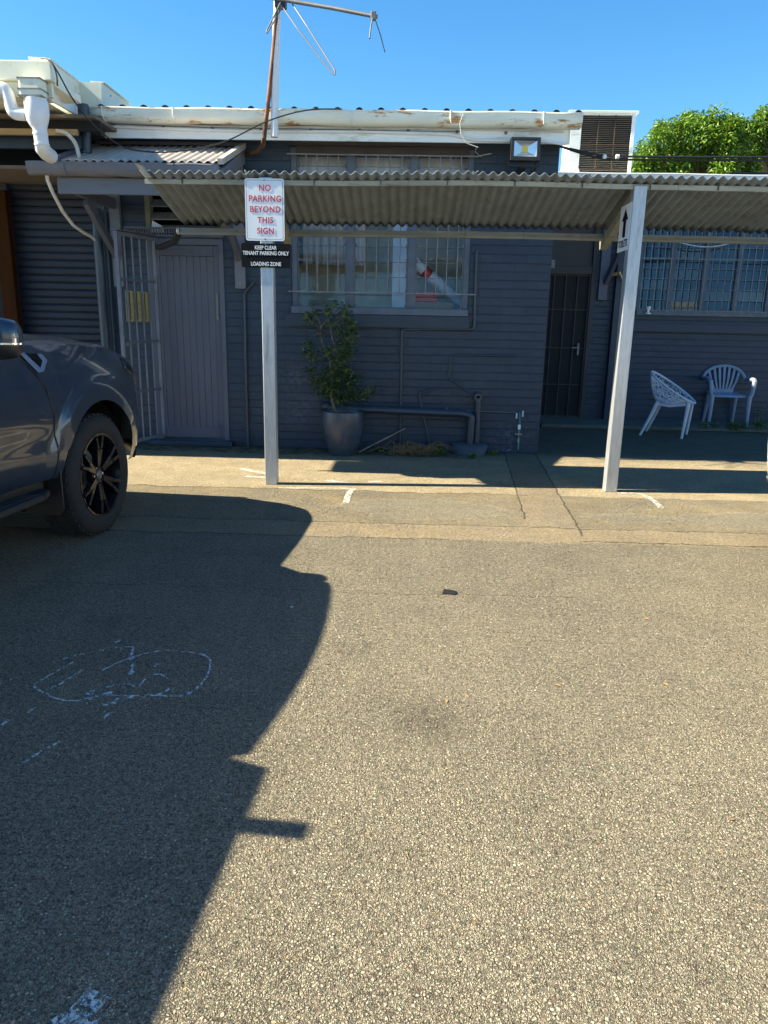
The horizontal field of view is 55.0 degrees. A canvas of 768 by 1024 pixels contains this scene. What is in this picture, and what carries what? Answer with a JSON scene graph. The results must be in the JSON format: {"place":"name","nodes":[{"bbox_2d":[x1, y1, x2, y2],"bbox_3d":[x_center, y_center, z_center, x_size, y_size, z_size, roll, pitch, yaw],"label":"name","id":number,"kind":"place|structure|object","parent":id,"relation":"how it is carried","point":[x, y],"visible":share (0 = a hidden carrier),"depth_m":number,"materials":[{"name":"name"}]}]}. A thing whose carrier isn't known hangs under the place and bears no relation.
{"place":"outdoors","nodes":[
{"label":"outdoors","id":0,"kind":"place"},
{"bbox_2d":[0,427,767,1023],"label":"ground","id":1,"kind":"structure","parent":0,"point":[252,819],"depth_m":2.48,"materials":[{"name":"grey asphalt"}]},
{"bbox_2d":[0,56,130,351],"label":"shop building","id":2,"kind":"structure","parent":1,"relation":"on","point":[52,275],"depth_m":7.87,"materials":[{"name":"beige metal"}]},
{"bbox_2d":[0,284,3,317],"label":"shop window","id":3,"kind":"structure","parent":2,"relation":"in","point":[1,304],"depth_m":8.20,"materials":[{"name":"black glass"}]},
{"bbox_2d":[50,60,57,85],"bbox_3d":[-2.608,-3.480,5.843,0.066,0.185,0.037,10,17,30],"label":"cable tail","id":4,"kind":"object","parent":2,"relation":"hanging from","point":[55,73],"visible":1,"depth_m":5.82},
{"bbox_2d":[40,57,341,152],"bbox_3d":[-1.620,-3.472,6.529,2.544,0.580,0.374,-6,16,-25],"label":"antenna cable","id":5,"kind":"object","parent":2,"relation":"attached to","point":[186,149],"visible":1,"depth_m":6.59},
{"bbox_2d":[0,318,138,535],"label":"pickup truck","id":6,"kind":"object","parent":1,"relation":"on","point":[69,417],"visible":1,"depth_m":4.30,"materials":[{"name":"grey paint"}]},
{"bbox_2d":[51,988,107,1023],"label":"road marking","id":7,"kind":"object","parent":1,"relation":"on","point":[72,1013],"visible":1,"depth_m":1.49,"materials":[{"name":"white paint"}]},
{"bbox_2d":[0,606,292,764],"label":"road marking","id":8,"kind":"object","parent":1,"relation":"on","point":[132,696],"visible":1,"depth_m":2.79,"materials":[{"name":"white paint"}]},
{"bbox_2d":[322,409,362,455],"bbox_3d":[-0.432,-0.832,7.736,0.428,0.460,0.428,2,15,2],"label":"plant pot","id":9,"kind":"object","parent":1,"relation":"on","point":[342,429],"visible":0.98,"depth_m":7.58,"materials":[{"name":"ceramic"}]},
{"bbox_2d":[299,300,382,412],"bbox_3d":[-0.492,-1.577,7.557,0.804,1.188,0.612,-9,18,-35],"label":"potted shrub","id":10,"kind":"object","parent":9,"relation":"on","point":[335,372],"visible":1,"depth_m":7.52,"materials":[{"name":"green plant"}]},
{"bbox_2d":[358,428,404,452],"bbox_3d":[-0.021,-0.773,7.933,0.577,0.236,0.016,-7,17,-29],"label":"stick","id":11,"kind":"object","parent":1,"relation":"on","point":[380,440],"visible":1,"depth_m":7.92,"materials":[{"name":"wood"}]},
{"bbox_2d":[372,442,390,451],"bbox_3d":[-0.063,-0.694,7.912,0.139,0.124,0.275,-10,18,-38],"label":"weed","id":12,"kind":"object","parent":1,"relation":"on","point":[378,448],"visible":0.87,"depth_m":7.91,"materials":[{"name":"green plant"}]},
{"bbox_2d":[371,441,453,455],"bbox_3d":[0.296,-0.674,7.853,0.885,0.176,0.710,2,15,2],"label":"dead vine","id":13,"kind":"object","parent":1,"relation":"on","point":[419,447],"visible":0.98,"depth_m":7.77,"materials":[{"name":"brown plant"}]},
{"bbox_2d":[78,104,767,452],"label":"brick building","id":14,"kind":"structure","parent":1,"relation":"on","point":[513,348],"depth_m":7.94,"materials":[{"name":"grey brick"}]},
{"bbox_2d":[25,141,245,288],"bbox_3d":[-2.284,-2.911,7.078,1.744,1.404,1.094,2,15,2],"label":"awning","id":15,"kind":"object","parent":14,"relation":"attached to","point":[106,192],"visible":0.79,"depth_m":6.74,"materials":[{"name":"grey paint"}]},
{"bbox_2d":[110,228,166,441],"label":"security gate","id":16,"kind":"structure","parent":14,"relation":"attached to","point":[132,235],"depth_m":7.57,"materials":[{"name":"metal"}]},
{"bbox_2d":[125,290,149,321],"bbox_3d":[-2.501,-2.094,7.510,0.011,0.300,0.365,6,15,20],"label":"notice board","id":17,"kind":"object","parent":16,"relation":"attached to","point":[139,306],"visible":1,"depth_m":7.51,"materials":[{"name":"yellow paper"}]},
{"bbox_2d":[144,196,225,233],"bbox_3d":[-2.043,-3.139,7.624,0.833,0.520,0.110,2,15,2],"label":"louvre window","id":18,"kind":"structure","parent":14,"relation":"in","point":[149,202],"depth_m":7.63,"materials":[{"name":"paint"}]},
{"bbox_2d":[147,238,229,439],"bbox_3d":[-2.092,-1.833,7.960,0.810,2.100,0.115,2,15,2],"label":"door","id":19,"kind":"structure","parent":14,"relation":"in","point":[191,284],"depth_m":7.92,"materials":[{"name":"grey paint"}]},
{"bbox_2d":[245,0,384,155],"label":"antenna","id":20,"kind":"object","parent":14,"relation":"attached to","point":[272,97],"visible":0.99,"depth_m":6.70,"materials":[{"name":"grey metal"}]},
{"bbox_2d":[286,141,481,328],"bbox_3d":[-0.025,-2.834,7.626,1.973,1.794,0.206,2,15,2],"label":"window","id":21,"kind":"structure","parent":14,"relation":"in","point":[382,317],"depth_m":7.66,"materials":[{"name":"paint"}]},
{"bbox_2d":[416,302,453,308],"bbox_3d":[0.544,-2.253,8.168,0.435,0.130,0.270,2,15,2],"label":"cardboard box","id":22,"kind":"object","parent":14,"relation":"on","point":[434,305],"visible":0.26,"depth_m":8.03,"materials":[{"name":"grey cardboard"}]},
{"bbox_2d":[416,292,437,301],"bbox_3d":[0.453,-2.370,8.135,0.278,0.109,0.220,2,15,2],"label":"plastic tub","id":23,"kind":"object","parent":22,"relation":"on","point":[426,298],"visible":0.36,"depth_m":8.03,"materials":[{"name":"plastic"}]},
{"bbox_2d":[417,257,460,307],"bbox_3d":[0.624,-2.522,8.184,0.796,0.628,0.127,-3,15,-14],"label":"cardboard tube","id":24,"kind":"object","parent":14,"relation":"on","point":[440,288],"visible":0.6,"depth_m":8.13,"materials":[{"name":"white cardboard"}]},
{"bbox_2d":[507,137,540,174],"bbox_3d":[1.349,-3.437,7.152,0.331,0.269,0.448,2,15,2],"label":"flood light","id":25,"kind":"object","parent":14,"relation":"attached to","point":[525,149],"visible":0.98,"depth_m":6.95,"materials":[{"name":"black plastic"}]},
{"bbox_2d":[540,227,599,417],"bbox_3d":[2.391,-2.696,10.528,1.124,2.720,0.158,2,15,2],"label":"security door","id":26,"kind":"structure","parent":14,"relation":"in","point":[573,277],"depth_m":10.53,"materials":[{"name":"brown paint"}]},
{"bbox_2d":[561,110,638,172],"bbox_3d":[3.040,-4.984,10.220,1.502,0.928,1.470,2,15,2],"label":"air cooler","id":27,"kind":"object","parent":14,"relation":"on","point":[609,132],"visible":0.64,"depth_m":9.98,"materials":[{"name":"white paint"}]},
{"bbox_2d":[645,306,650,313],"bbox_3d":[3.693,-2.822,10.306,0.080,0.105,0.078,2,15,2],"label":"wall camera","id":28,"kind":"object","parent":14,"relation":"on","point":[648,308],"depth_m":10.28,"materials":[{"name":"white paint"}]},
{"bbox_2d":[558,145,767,160],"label":"power cable","id":29,"kind":"object","parent":14,"relation":"attached to","point":[604,156],"visible":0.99,"depth_m":7.30,"materials":[{"name":"black plastic"}]},
{"bbox_2d":[633,229,767,333],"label":"window","id":30,"kind":"structure","parent":14,"relation":"in","point":[667,311],"depth_m":10.32,"materials":[{"name":"paint"}]},
{"bbox_2d":[682,243,727,246],"bbox_3d":[4.371,-3.645,10.019,0.842,0.095,0.014,2,15,2],"label":"loose wire","id":31,"kind":"object","parent":14,"relation":"attached to","point":[704,246],"visible":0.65,"depth_m":10.02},
{"bbox_2d":[430,443,448,455],"bbox_3d":[0.586,-0.654,7.810,0.195,0.145,0.220,2,15,2],"label":"weed","id":32,"kind":"object","parent":1,"relation":"on","point":[442,450],"visible":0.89,"depth_m":7.79,"materials":[{"name":"green plant"}]},
{"bbox_2d":[442,589,456,594],"bbox_3d":[0.344,0.419,3.857,0.070,0.010,0.050,8,16,12],"label":"rubber scrap","id":33,"kind":"object","parent":1,"relation":"on","point":[449,592],"visible":1,"depth_m":3.84,"materials":[{"name":"black rubber"}]},
{"bbox_2d":[135,163,767,491],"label":"canopy","id":34,"kind":"object","parent":1,"relation":"on","point":[525,200],"visible":0.91,"depth_m":6.10,"materials":[{"name":"metal"}]},
{"bbox_2d":[245,178,284,240],"bbox_3d":[-0.928,-2.350,5.736,0.305,0.453,0.008,2,15,2],"label":"no parking sign","id":35,"kind":"object","parent":34,"relation":"attached to","point":[264,207],"visible":1,"depth_m":5.74,"materials":[{"name":"metal"}]},
{"bbox_2d":[241,243,289,267],"bbox_3d":[-0.933,-2.023,5.821,0.388,0.183,0.007,2,15,2],"label":"tenant parking sign","id":36,"kind":"object","parent":34,"relation":"attached to","point":[265,255],"visible":1,"depth_m":5.82,"materials":[{"name":"metal"}]},
{"bbox_2d":[617,202,631,252],"bbox_3d":[1.924,-2.272,5.900,0.006,0.352,0.300,2,15,2],"label":"toilets sign","id":37,"kind":"object","parent":34,"relation":"attached to","point":[624,227],"visible":1,"depth_m":5.88,"materials":[{"name":"white metal"}]},
{"bbox_2d":[241,468,663,507],"bbox_3d":[0.357,-0.158,6.093,3.736,0.001,1.055,4,15,12],"label":"road marking","id":38,"kind":"object","parent":1,"relation":"on","point":[347,492],"visible":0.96,"depth_m":6.20,"materials":[{"name":"white paint"}]},
{"bbox_2d":[449,441,487,455],"bbox_3d":[0.918,-0.685,7.963,0.423,0.127,0.280,2,15,2],"label":"concrete lump","id":39,"kind":"object","parent":1,"relation":"on","point":[462,448],"visible":0.91,"depth_m":7.90,"materials":[{"name":"grey concrete"}]},
{"bbox_2d":[466,451,481,458],"bbox_3d":[0.916,-0.594,7.695,0.186,0.109,0.138,-8,17,-31],"label":"weed","id":40,"kind":"object","parent":1,"relation":"on","point":[472,456],"visible":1,"depth_m":7.66,"materials":[{"name":"green plant"}]},
{"bbox_2d":[486,449,498,455],"bbox_3d":[1.165,-0.635,7.901,0.137,0.091,0.187,-12,19,-41],"label":"weed","id":41,"kind":"object","parent":1,"relation":"on","point":[493,453],"visible":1,"depth_m":7.88,"materials":[{"name":"green plant"}]},
{"bbox_2d":[639,371,695,438],"bbox_3d":[3.707,-1.400,9.552,0.623,0.824,0.595,9,16,28],"label":"lattice chair","id":42,"kind":"object","parent":1,"relation":"on","point":[674,402],"visible":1,"depth_m":9.46,"materials":[{"name":"white plastic"}]},
{"bbox_2d":[631,102,764,173],"bbox_3d":[9.091,-8.088,22.121,4.259,7.755,2.688,2,15,2],"label":"mango tree","id":43,"kind":"object","parent":1,"relation":"on","point":[727,135],"visible":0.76,"depth_m":20.88,"materials":[{"name":"green plant"}]},
{"bbox_2d":[722,420,749,430],"bbox_3d":[4.780,-1.187,10.004,0.288,0.182,0.273,-8,17,-31],"label":"weed","id":44,"kind":"object","parent":1,"relation":"on","point":[737,426],"visible":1,"depth_m":9.96,"materials":[{"name":"green plant"}]},
{"bbox_2d":[744,103,767,172],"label":"mango tree","id":45,"kind":"object","parent":1,"relation":"on","point":[758,125],"visible":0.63,"depth_m":21.80,"materials":[{"name":"green plant"}]},
{"bbox_2d":[751,418,767,430],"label":"weed","id":46,"kind":"object","parent":1,"relation":"on","point":[757,423],"visible":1,"depth_m":9.95,"materials":[{"name":"green plant"}]},
{"bbox_2d":[0,0,767,170],"label":"sky","id":47,"kind":"structure","parent":0,"point":[656,59],"materials":[{"name":"blue"}]},
{"bbox_2d":[540,417,767,432],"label":"pavement","id":48,"kind":"structure","parent":0,"point":[603,424],"depth_m":10.18,"materials":[{"name":"concrete"}]},
{"bbox_2d":[698,419,719,429],"bbox_3d":[4.408,-1.184,9.991,0.291,0.138,0.197,4,15,10],"label":"weed","id":49,"kind":"object","parent":48,"relation":"on","point":[709,424],"visible":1,"depth_m":9.98,"materials":[{"name":"green plant"}]},
{"bbox_2d":[701,364,756,426],"bbox_3d":[4.818,-1.648,10.386,0.650,0.825,0.540,3,15,8],"label":"plastic armchair","id":50,"kind":"object","parent":48,"relation":"on","point":[712,393],"visible":0.97,"depth_m":10.50,"materials":[{"name":"white plastic"}]},
{"bbox_2d":[755,407,767,422],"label":"weed","id":51,"kind":"object","parent":48,"relation":"on","point":[761,412],"visible":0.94,"depth_m":10.53,"materials":[{"name":"green plant"}]},
{"bbox_2d":[727,172,767,174],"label":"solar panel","id":52,"kind":"object","parent":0,"point":[751,173],"visible":0.2,"depth_m":9.65,"materials":[{"name":"white metal"}]},
{"bbox_2d":[766,447,767,482],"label":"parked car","id":53,"kind":"object","parent":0,"point":[767,465],"visible":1,"depth_m":4.60,"materials":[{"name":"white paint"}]}
]}

